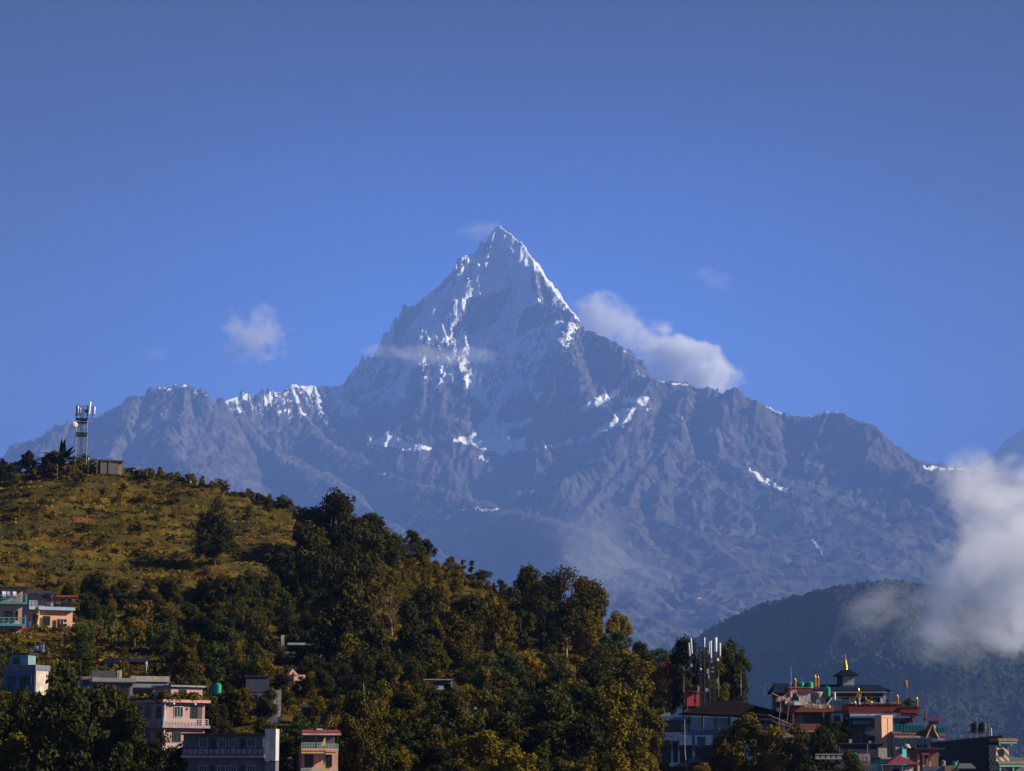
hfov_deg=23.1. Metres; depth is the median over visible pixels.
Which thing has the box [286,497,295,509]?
bush
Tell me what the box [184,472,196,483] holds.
bush
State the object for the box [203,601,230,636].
tree
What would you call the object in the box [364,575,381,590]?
tree
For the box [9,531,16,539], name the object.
bush
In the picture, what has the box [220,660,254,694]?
tree
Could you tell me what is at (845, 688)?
monastery hall
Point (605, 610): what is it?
tree
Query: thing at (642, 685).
tree
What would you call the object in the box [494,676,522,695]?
tree
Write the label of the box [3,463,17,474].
tree
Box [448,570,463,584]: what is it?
tree
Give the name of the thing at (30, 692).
tree
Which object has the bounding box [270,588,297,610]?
tree
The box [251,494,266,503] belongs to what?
bush
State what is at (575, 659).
tree
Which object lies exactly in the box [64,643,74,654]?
bush
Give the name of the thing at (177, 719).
house
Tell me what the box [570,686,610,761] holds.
tree
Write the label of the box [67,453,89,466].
bush
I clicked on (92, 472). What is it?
bush
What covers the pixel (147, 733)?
window
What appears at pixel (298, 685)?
tree
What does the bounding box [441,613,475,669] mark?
tree
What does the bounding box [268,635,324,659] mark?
house
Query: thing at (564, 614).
tree
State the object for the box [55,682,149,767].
tree
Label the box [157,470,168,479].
bush
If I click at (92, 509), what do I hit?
bush
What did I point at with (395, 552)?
tree
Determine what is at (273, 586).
tree
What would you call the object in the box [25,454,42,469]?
bush
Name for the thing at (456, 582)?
tree
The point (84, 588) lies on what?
tree
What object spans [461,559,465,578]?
tree
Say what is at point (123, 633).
banana plant
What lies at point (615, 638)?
tree
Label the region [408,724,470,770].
tree
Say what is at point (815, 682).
victory banner
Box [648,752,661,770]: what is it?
tree
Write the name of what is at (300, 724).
tree
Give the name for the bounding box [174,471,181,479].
bush
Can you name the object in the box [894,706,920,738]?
prayer hall wing
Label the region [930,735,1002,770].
house
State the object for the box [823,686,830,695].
water tank
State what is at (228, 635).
tree
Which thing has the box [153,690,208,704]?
terrace shrubs
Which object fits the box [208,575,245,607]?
tree
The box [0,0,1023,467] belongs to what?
sky
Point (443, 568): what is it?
tree
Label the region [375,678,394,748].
tree
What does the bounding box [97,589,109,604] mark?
tree
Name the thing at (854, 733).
window
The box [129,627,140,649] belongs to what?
banana plant
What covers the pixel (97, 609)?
tree
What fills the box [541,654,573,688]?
tree
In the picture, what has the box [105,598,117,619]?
tree
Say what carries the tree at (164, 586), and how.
on the hillside
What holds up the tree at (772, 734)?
on the hillside
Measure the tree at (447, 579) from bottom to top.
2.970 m
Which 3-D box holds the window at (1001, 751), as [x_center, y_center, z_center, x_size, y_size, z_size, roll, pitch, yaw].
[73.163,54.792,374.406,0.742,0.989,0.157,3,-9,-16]
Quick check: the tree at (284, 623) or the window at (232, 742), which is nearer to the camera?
the window at (232, 742)
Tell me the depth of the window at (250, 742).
237.73 m
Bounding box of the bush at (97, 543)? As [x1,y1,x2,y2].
[94,539,102,546]
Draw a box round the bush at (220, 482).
[215,478,230,486]
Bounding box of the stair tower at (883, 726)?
[874,715,892,756]
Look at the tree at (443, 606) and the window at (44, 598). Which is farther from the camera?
the tree at (443, 606)
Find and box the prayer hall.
[841,702,901,742]
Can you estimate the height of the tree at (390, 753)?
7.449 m
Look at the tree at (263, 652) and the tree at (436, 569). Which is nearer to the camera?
the tree at (263, 652)
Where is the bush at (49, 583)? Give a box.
[43,579,53,587]
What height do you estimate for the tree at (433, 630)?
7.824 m
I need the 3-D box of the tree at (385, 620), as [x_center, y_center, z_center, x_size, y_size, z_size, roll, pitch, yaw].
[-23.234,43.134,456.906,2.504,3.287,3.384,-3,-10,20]
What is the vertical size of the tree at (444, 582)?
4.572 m
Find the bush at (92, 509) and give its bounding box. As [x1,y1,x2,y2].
[88,506,98,514]
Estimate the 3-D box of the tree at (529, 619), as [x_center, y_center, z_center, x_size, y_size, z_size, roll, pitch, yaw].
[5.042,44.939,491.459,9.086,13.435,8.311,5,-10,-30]
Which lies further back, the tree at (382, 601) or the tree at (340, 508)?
the tree at (340, 508)
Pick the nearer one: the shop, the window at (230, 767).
the window at (230, 767)
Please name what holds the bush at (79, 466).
on the hillside
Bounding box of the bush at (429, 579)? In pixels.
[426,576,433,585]
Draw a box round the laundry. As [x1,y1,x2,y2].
[1,591,18,597]
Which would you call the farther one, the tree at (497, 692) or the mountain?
the mountain
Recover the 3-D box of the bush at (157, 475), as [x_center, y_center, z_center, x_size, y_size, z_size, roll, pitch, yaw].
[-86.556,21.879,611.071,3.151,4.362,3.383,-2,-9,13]
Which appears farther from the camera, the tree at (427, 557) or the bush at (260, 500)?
the bush at (260, 500)
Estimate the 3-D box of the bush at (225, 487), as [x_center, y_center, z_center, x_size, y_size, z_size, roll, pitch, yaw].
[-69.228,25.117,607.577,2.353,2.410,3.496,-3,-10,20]
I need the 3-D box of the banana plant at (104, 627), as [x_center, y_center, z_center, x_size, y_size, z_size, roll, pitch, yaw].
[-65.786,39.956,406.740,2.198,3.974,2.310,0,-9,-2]
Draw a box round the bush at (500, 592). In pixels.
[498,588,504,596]
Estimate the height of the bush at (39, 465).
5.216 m
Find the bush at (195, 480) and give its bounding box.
[185,478,198,484]
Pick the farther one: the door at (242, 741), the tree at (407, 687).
the tree at (407, 687)
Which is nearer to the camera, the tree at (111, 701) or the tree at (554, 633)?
the tree at (111, 701)
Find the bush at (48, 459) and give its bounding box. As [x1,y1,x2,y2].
[42,451,63,467]
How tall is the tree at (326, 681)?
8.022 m
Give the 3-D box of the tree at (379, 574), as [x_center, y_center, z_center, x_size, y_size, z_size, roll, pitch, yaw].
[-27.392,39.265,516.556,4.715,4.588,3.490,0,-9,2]
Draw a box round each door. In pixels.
[19,676,24,691]
[197,707,201,724]
[211,740,215,754]
[240,739,244,754]
[673,741,677,762]
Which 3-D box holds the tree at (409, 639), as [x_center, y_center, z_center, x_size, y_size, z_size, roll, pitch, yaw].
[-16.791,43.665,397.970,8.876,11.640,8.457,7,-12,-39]
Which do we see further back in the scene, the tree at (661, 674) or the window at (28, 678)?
the tree at (661, 674)
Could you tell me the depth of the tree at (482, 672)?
333.02 m
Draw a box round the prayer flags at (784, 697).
[776,689,793,701]
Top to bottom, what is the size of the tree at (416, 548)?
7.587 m
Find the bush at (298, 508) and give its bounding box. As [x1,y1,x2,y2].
[293,506,306,511]
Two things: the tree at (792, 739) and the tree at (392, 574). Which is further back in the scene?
the tree at (392, 574)
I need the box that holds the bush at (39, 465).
[27,457,52,472]
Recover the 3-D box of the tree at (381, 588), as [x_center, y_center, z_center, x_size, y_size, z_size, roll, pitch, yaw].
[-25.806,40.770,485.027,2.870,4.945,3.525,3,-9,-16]
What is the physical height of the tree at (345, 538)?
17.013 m
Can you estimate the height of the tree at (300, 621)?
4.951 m
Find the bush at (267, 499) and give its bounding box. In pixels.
[264,493,276,504]
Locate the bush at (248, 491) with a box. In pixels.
[240,488,252,496]
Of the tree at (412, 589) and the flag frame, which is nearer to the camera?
the flag frame
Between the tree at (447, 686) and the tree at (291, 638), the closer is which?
the tree at (447, 686)
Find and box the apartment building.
[181,729,278,770]
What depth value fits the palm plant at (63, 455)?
612.91 m
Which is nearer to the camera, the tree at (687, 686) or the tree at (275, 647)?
the tree at (275, 647)
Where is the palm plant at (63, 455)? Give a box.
[36,439,79,469]
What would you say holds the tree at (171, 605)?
on the hillside
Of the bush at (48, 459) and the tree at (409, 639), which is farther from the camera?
the bush at (48, 459)
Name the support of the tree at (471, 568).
on the hillside
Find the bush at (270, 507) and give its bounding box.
[267,503,273,510]
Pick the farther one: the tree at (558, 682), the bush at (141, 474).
the bush at (141, 474)
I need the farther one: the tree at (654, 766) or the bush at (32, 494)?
the bush at (32, 494)
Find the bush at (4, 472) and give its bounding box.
[0,463,7,476]
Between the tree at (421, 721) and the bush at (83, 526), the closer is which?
the tree at (421, 721)
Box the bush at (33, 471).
[20,469,41,480]
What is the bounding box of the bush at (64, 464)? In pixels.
[46,452,72,469]
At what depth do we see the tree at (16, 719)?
255.42 m
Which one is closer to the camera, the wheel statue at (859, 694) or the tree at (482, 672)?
the tree at (482, 672)
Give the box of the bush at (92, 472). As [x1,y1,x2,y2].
[88,466,98,474]
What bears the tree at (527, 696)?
on the hillside
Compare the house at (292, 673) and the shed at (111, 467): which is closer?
the house at (292, 673)
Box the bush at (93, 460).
[81,458,98,471]
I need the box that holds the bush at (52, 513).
[49,510,54,518]
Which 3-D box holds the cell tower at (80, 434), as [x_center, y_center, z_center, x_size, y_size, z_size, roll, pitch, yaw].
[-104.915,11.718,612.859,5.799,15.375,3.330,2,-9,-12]
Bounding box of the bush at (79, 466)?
[68,456,91,471]
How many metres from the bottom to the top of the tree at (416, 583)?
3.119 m
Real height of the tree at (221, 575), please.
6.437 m
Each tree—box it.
[0,458,7,464]
[0,635,25,671]
[0,646,10,683]
[0,685,45,770]
[0,690,13,721]
[0,732,36,770]
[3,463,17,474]
[6,689,37,728]
[12,655,118,770]
[18,450,38,469]
[31,607,39,630]
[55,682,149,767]
[60,581,82,608]
[63,622,96,649]
[63,642,95,675]
[67,685,97,716]
[77,580,92,598]
[77,590,99,618]
[84,570,109,597]
[88,603,109,622]
[94,701,152,770]
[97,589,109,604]
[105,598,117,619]
[109,578,131,603]
[116,688,129,705]
[118,596,141,624]
[121,600,159,644]
[135,730,174,770]
[137,581,152,602]
[142,622,178,667]
[146,691,154,699]
[147,591,165,619]
[150,610,186,649]
[154,576,171,595]
[154,605,185,624]
[154,740,188,770]
[159,601,182,617]
[162,586,184,608]
[162,643,198,679]
[170,577,188,597]
[170,661,199,684]
[175,601,208,645]
[179,615,208,647]
[183,577,218,618]
[184,632,206,664]
[190,501,240,565]
[192,675,216,701]
[194,624,252,674]
[197,607,234,647]
[201,642,232,681]
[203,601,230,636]
[203,692,229,732]
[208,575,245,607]
[210,720,236,732]
[211,683,251,724]
[214,573,231,599]
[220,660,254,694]
[225,637,244,686]
[227,598,262,641]
[228,586,263,630]
[230,639,256,654]
[230,687,255,725]
[236,610,273,660]
[237,568,260,594]
[246,588,261,606]
[249,654,283,688]
[252,648,274,664]
[252,717,280,732]
[255,610,270,626]
[255,688,286,719]
[257,598,274,620]
[258,572,281,598]
[260,542,301,590]
[267,640,287,664]
[269,671,294,708]
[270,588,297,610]
[274,610,302,634]
[277,606,297,619]
[279,730,298,770]
[282,713,315,735]
[283,576,298,598]
[284,520,345,580]
[284,633,302,650]
[284,717,323,749]
[287,644,306,664]
[291,675,311,696]
[292,541,344,597]
[294,486,371,557]
[296,587,317,612]
[296,611,307,631]
[299,629,316,642]
[299,652,326,689]
[301,671,321,698]
[302,609,336,630]
[303,696,337,729]
[304,642,327,664]
[305,556,386,662]
[313,658,352,701]
[315,521,377,590]
[323,695,345,737]
[324,689,389,770]
[324,716,341,737]
[330,632,364,679]
[331,673,378,702]
[337,650,375,692]
[342,513,385,563]
[347,732,398,770]
[352,699,384,737]
[353,619,403,686]
[358,513,386,557]
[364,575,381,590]
[365,579,380,589]
[370,653,394,686]
[372,526,403,566]
[372,565,388,583]
[372,708,417,767]
[374,585,385,603]
[375,560,390,576]
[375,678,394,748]
[376,580,411,634]
[378,596,388,608]
[378,689,423,732]
[379,613,389,628]
[380,623,433,683]
[384,576,395,587]
[384,745,417,770]
[385,568,401,585]
[387,619,397,629]
[388,731,422,770]
[389,535,411,560]
[389,653,425,692]
[389,662,410,711]
[392,586,400,599]
[393,556,402,567]
[398,580,444,632]
[398,681,413,716]
[399,575,414,595]
[400,529,426,556]
[407,586,416,597]
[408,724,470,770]
[412,685,464,738]
[412,706,447,740]
[412,744,454,770]
[414,578,420,587]
[414,634,452,678]
[417,549,429,559]
[418,624,449,662]
[419,539,438,557]
[419,555,431,568]
[419,560,433,576]
[419,569,429,581]
[419,681,435,696]
[422,594,435,610]
[423,689,486,770]
[429,563,441,577]
[431,617,444,639]
[432,583,449,599]
[433,609,445,628]
[435,575,443,585]
[438,565,450,578]
[438,580,450,598]
[439,603,446,623]
[439,607,467,627]
[440,648,453,668]
[440,683,455,695]
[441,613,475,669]
[442,555,455,575]
[443,574,451,584]
[443,592,497,653]
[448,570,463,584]
[449,577,464,596]
[450,642,476,683]
[451,562,463,578]
[451,585,464,600]
[454,729,508,770]
[458,689,471,715]
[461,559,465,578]
[462,651,509,692]
[466,560,474,578]
[468,575,478,586]
[468,688,504,751]
[469,712,484,765]
[471,692,541,770]
[474,665,490,716]
[475,570,492,586]
[475,685,505,728]
[476,579,483,589]
[481,601,517,652]
[484,581,492,592]
[485,592,498,605]
[487,650,532,696]
[490,644,522,682]
[492,579,507,593]
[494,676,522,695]
[496,725,540,769]
[498,687,540,720]
[498,743,536,770]
[499,598,506,606]
[500,563,543,628]
[503,597,515,609]
[504,684,583,761]
[513,609,534,650]
[515,580,560,635]
[516,671,548,715]
[520,578,566,650]
[521,653,547,689]
[522,718,573,769]
[522,744,566,770]
[533,614,573,652]
[533,666,589,704]
[535,644,568,679]
[538,564,602,657]
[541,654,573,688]
[546,712,612,770]
[547,582,572,633]
[562,756,595,770]
[564,685,596,714]
[566,576,610,646]
[568,610,604,658]
[569,654,583,684]
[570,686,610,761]
[571,660,631,711]
[575,647,634,695]
[582,643,614,666]
[590,580,608,620]
[592,681,619,714]
[593,695,646,737]
[594,684,651,770]
[597,610,634,655]
[600,630,632,662]
[604,730,653,770]
[607,752,638,770]
[612,649,655,699]
[627,640,658,674]
[635,704,667,752]
[643,670,668,688]
[647,683,666,710]
[648,676,666,709]
[648,747,670,770]
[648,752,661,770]
[651,647,671,686]
[651,735,673,770]
[652,656,685,709]
[659,683,676,716]
[662,634,702,716]
[677,678,695,716]
[689,650,712,725]
[692,762,710,770]
[701,656,729,717]
[705,734,747,770]
[707,637,754,717]
[716,712,773,770]
[753,724,792,770]
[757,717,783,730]
[772,728,796,768]
[774,721,824,770]
[793,723,843,770]
[829,719,850,742]
[836,749,863,770]
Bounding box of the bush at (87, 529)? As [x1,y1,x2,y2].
[85,522,93,532]
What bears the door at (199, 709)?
in the house at (177, 719)
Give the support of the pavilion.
on the hillside
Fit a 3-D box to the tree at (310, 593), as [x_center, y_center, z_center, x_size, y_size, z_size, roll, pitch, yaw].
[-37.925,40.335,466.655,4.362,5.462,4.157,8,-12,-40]
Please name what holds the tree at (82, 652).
on the hillside
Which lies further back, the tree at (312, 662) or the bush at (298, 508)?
the bush at (298, 508)
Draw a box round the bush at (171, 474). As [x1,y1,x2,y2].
[160,472,177,479]
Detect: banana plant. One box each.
[100,620,109,636]
[106,610,116,628]
[106,627,114,643]
[111,621,123,646]
[122,624,132,639]
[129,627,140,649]
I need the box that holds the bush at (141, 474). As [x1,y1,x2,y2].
[133,469,144,478]
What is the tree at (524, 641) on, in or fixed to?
on the hillside
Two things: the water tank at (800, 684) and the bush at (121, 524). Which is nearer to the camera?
the water tank at (800, 684)
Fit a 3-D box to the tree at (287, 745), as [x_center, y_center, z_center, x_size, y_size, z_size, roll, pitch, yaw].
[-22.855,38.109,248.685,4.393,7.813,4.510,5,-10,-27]
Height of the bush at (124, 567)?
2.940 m
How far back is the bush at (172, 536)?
538.30 m
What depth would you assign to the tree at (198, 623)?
396.64 m
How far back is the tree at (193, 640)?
386.32 m
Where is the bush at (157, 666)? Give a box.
[154,663,161,672]
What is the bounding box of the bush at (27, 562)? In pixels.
[25,559,33,567]
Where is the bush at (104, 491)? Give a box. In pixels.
[101,487,108,495]
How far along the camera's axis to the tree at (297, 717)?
302.07 m
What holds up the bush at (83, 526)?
on the hillside
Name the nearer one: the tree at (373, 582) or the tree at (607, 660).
the tree at (607, 660)
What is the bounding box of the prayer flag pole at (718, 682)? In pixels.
[717,670,718,696]
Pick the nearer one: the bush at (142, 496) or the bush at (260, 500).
the bush at (142, 496)
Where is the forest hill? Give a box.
[661,582,1023,770]
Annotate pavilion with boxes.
[879,755,917,770]
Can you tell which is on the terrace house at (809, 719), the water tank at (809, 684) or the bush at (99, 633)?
the water tank at (809, 684)
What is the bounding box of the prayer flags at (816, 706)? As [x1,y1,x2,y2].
[803,703,830,707]
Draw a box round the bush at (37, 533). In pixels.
[32,528,39,536]
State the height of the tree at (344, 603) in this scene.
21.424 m
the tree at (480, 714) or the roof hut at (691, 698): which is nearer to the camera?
the tree at (480, 714)
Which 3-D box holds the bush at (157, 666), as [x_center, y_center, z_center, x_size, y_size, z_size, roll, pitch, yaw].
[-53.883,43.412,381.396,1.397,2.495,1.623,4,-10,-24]
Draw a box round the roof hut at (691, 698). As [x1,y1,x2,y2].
[684,691,699,705]
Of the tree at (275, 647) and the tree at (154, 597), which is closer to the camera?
the tree at (275, 647)
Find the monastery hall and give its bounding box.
[811,656,890,713]
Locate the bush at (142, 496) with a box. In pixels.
[138,493,146,500]
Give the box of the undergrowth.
[0,467,650,760]
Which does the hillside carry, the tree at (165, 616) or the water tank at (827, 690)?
the tree at (165, 616)
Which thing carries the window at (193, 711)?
in the house at (177, 719)
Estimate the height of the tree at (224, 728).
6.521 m
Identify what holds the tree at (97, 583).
on the hillside
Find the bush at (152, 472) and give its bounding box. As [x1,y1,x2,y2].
[141,467,155,477]
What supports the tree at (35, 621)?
on the hillside
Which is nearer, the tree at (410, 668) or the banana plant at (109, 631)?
the tree at (410, 668)
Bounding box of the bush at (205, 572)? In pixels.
[200,567,210,576]
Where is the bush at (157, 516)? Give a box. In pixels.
[154,510,160,519]
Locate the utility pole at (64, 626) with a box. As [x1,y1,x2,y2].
[63,625,65,654]
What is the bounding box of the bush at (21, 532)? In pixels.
[16,529,23,537]
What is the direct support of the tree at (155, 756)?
on the hillside
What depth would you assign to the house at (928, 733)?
384.80 m
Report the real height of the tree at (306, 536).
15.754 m
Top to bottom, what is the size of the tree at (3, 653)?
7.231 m
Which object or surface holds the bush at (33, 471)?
on the hillside
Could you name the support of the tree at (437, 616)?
on the hillside
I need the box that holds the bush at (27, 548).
[23,543,29,551]
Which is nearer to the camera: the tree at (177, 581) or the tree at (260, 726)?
the tree at (260, 726)
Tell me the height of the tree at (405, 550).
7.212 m
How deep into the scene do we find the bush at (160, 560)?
509.65 m
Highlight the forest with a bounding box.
[657,578,1023,767]
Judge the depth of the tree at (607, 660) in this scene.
405.13 m
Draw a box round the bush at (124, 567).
[119,561,127,570]
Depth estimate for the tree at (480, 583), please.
539.98 m
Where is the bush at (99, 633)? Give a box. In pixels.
[96,628,102,637]
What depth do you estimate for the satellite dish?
391.69 m
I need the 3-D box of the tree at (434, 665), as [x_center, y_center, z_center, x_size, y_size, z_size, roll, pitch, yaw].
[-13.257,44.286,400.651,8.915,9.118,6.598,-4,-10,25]
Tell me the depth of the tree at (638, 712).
330.66 m
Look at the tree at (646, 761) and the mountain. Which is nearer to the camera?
the tree at (646, 761)
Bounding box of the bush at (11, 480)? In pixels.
[0,472,22,483]
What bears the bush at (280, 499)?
on the hillside
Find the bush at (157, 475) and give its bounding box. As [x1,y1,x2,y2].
[155,467,162,478]
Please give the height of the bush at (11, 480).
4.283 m
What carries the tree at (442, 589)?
on the hillside
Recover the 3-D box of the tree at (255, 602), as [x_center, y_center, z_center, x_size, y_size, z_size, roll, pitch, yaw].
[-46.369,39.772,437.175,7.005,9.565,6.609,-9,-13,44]
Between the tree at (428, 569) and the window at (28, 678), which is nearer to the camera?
the window at (28, 678)
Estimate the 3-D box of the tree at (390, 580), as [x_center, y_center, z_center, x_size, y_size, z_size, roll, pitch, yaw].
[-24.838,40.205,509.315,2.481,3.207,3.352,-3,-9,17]
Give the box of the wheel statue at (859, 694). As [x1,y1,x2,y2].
[856,689,861,703]
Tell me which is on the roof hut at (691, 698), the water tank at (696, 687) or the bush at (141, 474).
the water tank at (696, 687)
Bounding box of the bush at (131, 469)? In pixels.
[128,467,142,473]
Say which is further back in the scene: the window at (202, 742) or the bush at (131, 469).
the bush at (131, 469)
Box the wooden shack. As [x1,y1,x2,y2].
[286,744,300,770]
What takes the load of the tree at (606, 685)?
on the hillside
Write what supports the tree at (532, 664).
on the hillside
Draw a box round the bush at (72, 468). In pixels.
[52,464,81,478]
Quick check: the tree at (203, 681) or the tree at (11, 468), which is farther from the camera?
the tree at (11, 468)
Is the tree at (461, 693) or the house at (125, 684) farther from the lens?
the house at (125, 684)
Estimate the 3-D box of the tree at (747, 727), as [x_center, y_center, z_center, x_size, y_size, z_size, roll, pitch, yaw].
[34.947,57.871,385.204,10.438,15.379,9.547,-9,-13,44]
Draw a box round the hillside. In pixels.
[0,469,647,770]
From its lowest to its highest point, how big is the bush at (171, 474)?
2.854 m
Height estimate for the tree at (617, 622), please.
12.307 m
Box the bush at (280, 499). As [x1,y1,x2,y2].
[274,496,292,506]
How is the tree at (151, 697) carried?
on the hillside
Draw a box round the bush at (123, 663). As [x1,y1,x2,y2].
[119,659,128,671]
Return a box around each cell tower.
[71,402,95,463]
[688,636,720,706]
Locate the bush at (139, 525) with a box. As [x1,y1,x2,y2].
[132,521,142,531]
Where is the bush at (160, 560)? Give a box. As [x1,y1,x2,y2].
[154,556,163,564]
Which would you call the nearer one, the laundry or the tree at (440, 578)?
the laundry
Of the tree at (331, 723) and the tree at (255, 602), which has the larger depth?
the tree at (255, 602)
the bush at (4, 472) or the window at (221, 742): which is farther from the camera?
the bush at (4, 472)
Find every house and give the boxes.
[0,586,27,633]
[0,653,49,694]
[22,590,77,627]
[63,676,98,687]
[89,678,136,699]
[126,676,169,695]
[132,685,210,770]
[169,682,221,695]
[244,675,280,722]
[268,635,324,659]
[287,669,304,690]
[298,728,340,770]
[654,700,799,770]
[783,687,850,767]
[815,754,876,770]
[828,739,883,770]
[870,744,910,770]
[890,718,947,764]
[920,763,975,770]
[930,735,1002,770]
[989,733,1023,770]
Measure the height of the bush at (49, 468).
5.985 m
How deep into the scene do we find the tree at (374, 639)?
389.94 m
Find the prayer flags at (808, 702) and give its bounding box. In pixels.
[805,699,828,705]
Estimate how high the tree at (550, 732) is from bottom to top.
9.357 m
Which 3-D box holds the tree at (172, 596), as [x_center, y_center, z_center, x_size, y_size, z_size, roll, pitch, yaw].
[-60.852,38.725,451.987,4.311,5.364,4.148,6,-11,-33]
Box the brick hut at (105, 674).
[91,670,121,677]
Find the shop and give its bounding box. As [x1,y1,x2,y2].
[907,748,944,770]
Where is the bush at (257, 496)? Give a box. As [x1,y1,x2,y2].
[254,492,266,501]
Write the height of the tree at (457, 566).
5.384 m
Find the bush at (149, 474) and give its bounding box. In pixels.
[142,468,152,477]
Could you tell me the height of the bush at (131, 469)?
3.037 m
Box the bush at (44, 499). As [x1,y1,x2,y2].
[40,497,47,503]
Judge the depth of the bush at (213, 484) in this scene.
604.71 m
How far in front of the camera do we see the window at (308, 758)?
246.00 m
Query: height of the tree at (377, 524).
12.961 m
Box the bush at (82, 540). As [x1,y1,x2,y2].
[79,536,86,545]
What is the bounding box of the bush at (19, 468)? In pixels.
[2,460,26,472]
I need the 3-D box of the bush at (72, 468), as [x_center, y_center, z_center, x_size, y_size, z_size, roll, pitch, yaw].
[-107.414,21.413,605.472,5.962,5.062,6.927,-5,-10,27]
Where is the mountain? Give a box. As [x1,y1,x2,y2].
[0,225,1023,657]
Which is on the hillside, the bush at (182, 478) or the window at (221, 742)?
the bush at (182, 478)
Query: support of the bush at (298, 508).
on the hillside
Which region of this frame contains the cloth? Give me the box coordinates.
[34,644,47,651]
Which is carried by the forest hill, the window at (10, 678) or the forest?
the forest
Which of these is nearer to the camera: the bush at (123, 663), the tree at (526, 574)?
the bush at (123, 663)
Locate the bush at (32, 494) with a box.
[29,489,36,499]
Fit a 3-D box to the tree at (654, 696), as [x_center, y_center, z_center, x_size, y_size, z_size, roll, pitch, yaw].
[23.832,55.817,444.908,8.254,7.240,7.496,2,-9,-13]
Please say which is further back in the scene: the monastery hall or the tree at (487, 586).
the tree at (487, 586)
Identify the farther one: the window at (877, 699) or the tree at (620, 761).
the window at (877, 699)
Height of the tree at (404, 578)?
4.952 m
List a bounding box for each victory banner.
[814,675,816,688]
[896,694,898,705]
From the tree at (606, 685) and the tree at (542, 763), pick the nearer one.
the tree at (542, 763)
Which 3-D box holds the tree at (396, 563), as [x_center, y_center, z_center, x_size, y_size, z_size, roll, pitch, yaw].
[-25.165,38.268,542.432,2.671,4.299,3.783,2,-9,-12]
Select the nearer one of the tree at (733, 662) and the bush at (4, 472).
the tree at (733, 662)
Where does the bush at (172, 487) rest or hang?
on the hillside
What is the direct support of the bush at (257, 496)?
on the hillside
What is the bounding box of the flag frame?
[771,693,792,727]
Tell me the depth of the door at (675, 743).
394.36 m
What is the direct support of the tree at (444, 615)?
on the hillside
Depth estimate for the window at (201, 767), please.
237.68 m
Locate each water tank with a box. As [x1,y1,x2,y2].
[214,682,221,693]
[693,685,699,690]
[797,682,804,687]
[806,681,812,688]
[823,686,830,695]
[971,722,978,731]
[979,721,986,731]
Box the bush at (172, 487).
[168,484,176,492]
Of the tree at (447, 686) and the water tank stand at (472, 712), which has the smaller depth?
the water tank stand at (472, 712)
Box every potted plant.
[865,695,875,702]
[904,698,916,709]
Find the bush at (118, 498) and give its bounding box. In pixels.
[111,492,121,502]
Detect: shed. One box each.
[97,459,122,474]
[299,704,327,724]
[423,679,455,692]
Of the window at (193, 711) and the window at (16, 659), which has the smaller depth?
the window at (193, 711)
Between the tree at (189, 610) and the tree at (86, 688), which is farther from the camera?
the tree at (189, 610)
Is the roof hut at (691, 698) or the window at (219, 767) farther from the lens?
the roof hut at (691, 698)
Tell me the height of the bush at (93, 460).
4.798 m
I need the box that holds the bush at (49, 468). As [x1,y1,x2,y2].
[28,462,62,478]
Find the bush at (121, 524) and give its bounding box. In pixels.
[117,520,125,526]
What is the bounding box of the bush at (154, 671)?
[147,666,158,675]
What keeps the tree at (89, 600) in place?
on the hillside
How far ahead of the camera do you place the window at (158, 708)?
271.90 m
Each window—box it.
[4,611,12,619]
[5,629,14,633]
[8,676,13,684]
[13,657,18,663]
[25,675,31,683]
[31,613,34,622]
[42,596,48,602]
[42,616,49,625]
[56,618,66,627]
[145,731,149,742]
[146,707,150,718]
[156,706,160,718]
[172,732,180,741]
[174,706,182,717]
[190,706,196,718]
[199,739,207,746]
[199,765,206,770]
[217,765,225,770]
[218,739,225,746]
[228,765,236,770]
[229,739,236,746]
[247,739,255,746]
[247,765,254,770]
[304,755,312,766]
[325,755,331,766]
[697,737,705,746]
[792,693,798,700]
[851,730,857,742]
[856,698,864,702]
[873,697,879,701]
[999,749,1003,755]
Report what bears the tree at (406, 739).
on the hillside
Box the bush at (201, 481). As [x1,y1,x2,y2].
[199,475,210,487]
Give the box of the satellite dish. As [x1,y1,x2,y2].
[810,692,822,703]
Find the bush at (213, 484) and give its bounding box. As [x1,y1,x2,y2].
[206,480,221,487]
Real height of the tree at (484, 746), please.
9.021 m
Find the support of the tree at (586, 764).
on the hillside
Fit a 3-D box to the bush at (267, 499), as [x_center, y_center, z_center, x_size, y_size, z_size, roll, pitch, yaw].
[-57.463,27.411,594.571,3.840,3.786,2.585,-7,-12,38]
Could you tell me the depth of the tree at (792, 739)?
389.89 m
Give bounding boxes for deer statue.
[849,695,857,704]
[864,696,871,704]
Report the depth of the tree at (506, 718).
288.76 m
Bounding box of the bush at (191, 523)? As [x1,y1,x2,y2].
[185,519,195,529]
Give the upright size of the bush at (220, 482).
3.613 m
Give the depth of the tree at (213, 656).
370.91 m
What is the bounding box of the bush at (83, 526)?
[80,523,86,532]
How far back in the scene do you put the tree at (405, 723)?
282.89 m
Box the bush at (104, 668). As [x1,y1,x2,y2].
[101,664,108,670]
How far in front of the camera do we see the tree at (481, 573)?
542.24 m
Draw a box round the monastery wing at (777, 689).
[767,683,813,728]
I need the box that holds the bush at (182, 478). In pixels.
[177,474,189,482]
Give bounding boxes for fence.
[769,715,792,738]
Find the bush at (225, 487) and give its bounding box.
[221,484,229,491]
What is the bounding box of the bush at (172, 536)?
[167,533,175,541]
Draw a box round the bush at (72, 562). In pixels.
[68,560,75,569]
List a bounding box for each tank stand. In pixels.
[470,707,485,715]
[966,732,988,738]
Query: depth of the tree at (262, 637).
393.99 m
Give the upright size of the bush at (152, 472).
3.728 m

